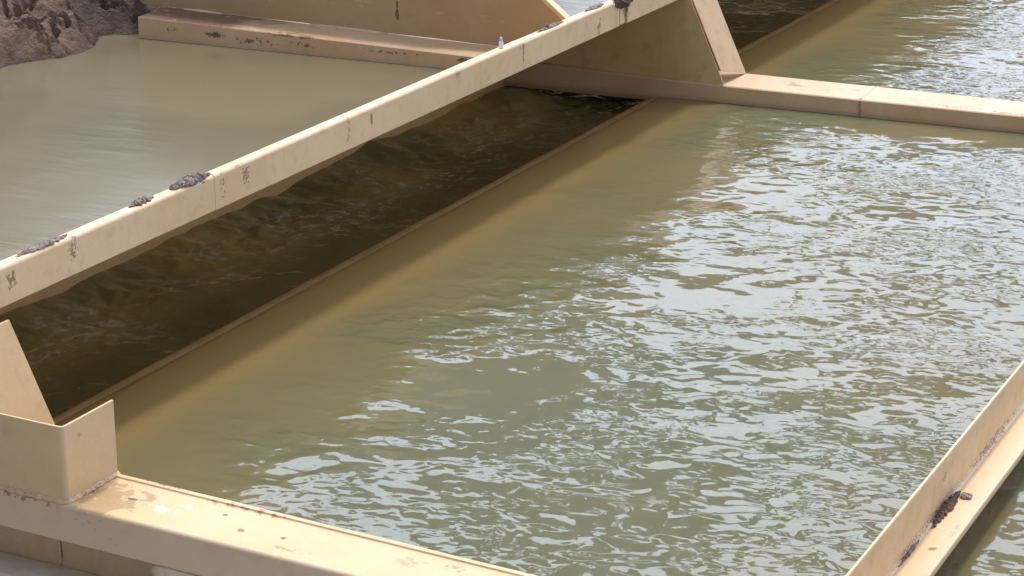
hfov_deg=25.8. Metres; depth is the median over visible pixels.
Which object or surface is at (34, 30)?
mud bank
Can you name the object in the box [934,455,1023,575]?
channel water
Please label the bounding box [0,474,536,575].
crossbeam
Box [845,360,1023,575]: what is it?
side beam
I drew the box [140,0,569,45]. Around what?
divider plate
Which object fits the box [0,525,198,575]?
end wall
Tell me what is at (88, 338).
trough water
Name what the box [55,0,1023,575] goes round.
pool water
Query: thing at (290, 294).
weir lip
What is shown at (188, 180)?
mud clump
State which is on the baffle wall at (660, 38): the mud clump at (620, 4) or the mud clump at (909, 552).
the mud clump at (620, 4)
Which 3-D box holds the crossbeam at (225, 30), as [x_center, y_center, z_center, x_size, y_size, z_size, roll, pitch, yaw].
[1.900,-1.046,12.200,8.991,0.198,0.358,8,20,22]
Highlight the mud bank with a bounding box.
[0,0,165,68]
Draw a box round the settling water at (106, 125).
[0,0,608,260]
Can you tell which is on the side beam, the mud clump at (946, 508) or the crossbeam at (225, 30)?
the mud clump at (946, 508)
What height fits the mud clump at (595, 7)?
0.023 m
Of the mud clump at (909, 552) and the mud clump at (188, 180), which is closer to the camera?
the mud clump at (909, 552)
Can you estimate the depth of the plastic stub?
10.40 m
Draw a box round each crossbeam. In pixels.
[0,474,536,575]
[138,7,1023,132]
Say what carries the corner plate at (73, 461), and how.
on the crossbeam at (195, 533)
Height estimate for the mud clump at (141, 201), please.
0.029 m
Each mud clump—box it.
[15,233,66,256]
[128,196,153,207]
[169,171,210,190]
[537,21,562,31]
[584,3,603,11]
[612,0,632,8]
[898,539,919,566]
[931,491,960,528]
[960,492,972,499]
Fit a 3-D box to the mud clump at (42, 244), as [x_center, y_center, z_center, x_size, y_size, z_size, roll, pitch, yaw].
[-1.582,-0.146,7.552,0.047,0.020,0.290,9,21,25]
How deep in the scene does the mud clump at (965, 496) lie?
7.07 m
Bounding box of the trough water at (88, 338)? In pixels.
[0,0,826,417]
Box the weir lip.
[52,0,837,423]
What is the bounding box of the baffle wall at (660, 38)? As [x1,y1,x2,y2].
[0,0,745,424]
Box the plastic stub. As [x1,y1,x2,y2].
[499,37,502,47]
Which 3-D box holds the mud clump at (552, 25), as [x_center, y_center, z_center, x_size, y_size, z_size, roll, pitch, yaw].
[0.187,-1.269,10.857,0.035,0.017,0.310,9,21,25]
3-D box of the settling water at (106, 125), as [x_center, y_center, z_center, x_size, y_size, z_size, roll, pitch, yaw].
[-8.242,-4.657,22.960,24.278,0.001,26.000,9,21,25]
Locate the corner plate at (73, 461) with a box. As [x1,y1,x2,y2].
[0,400,119,504]

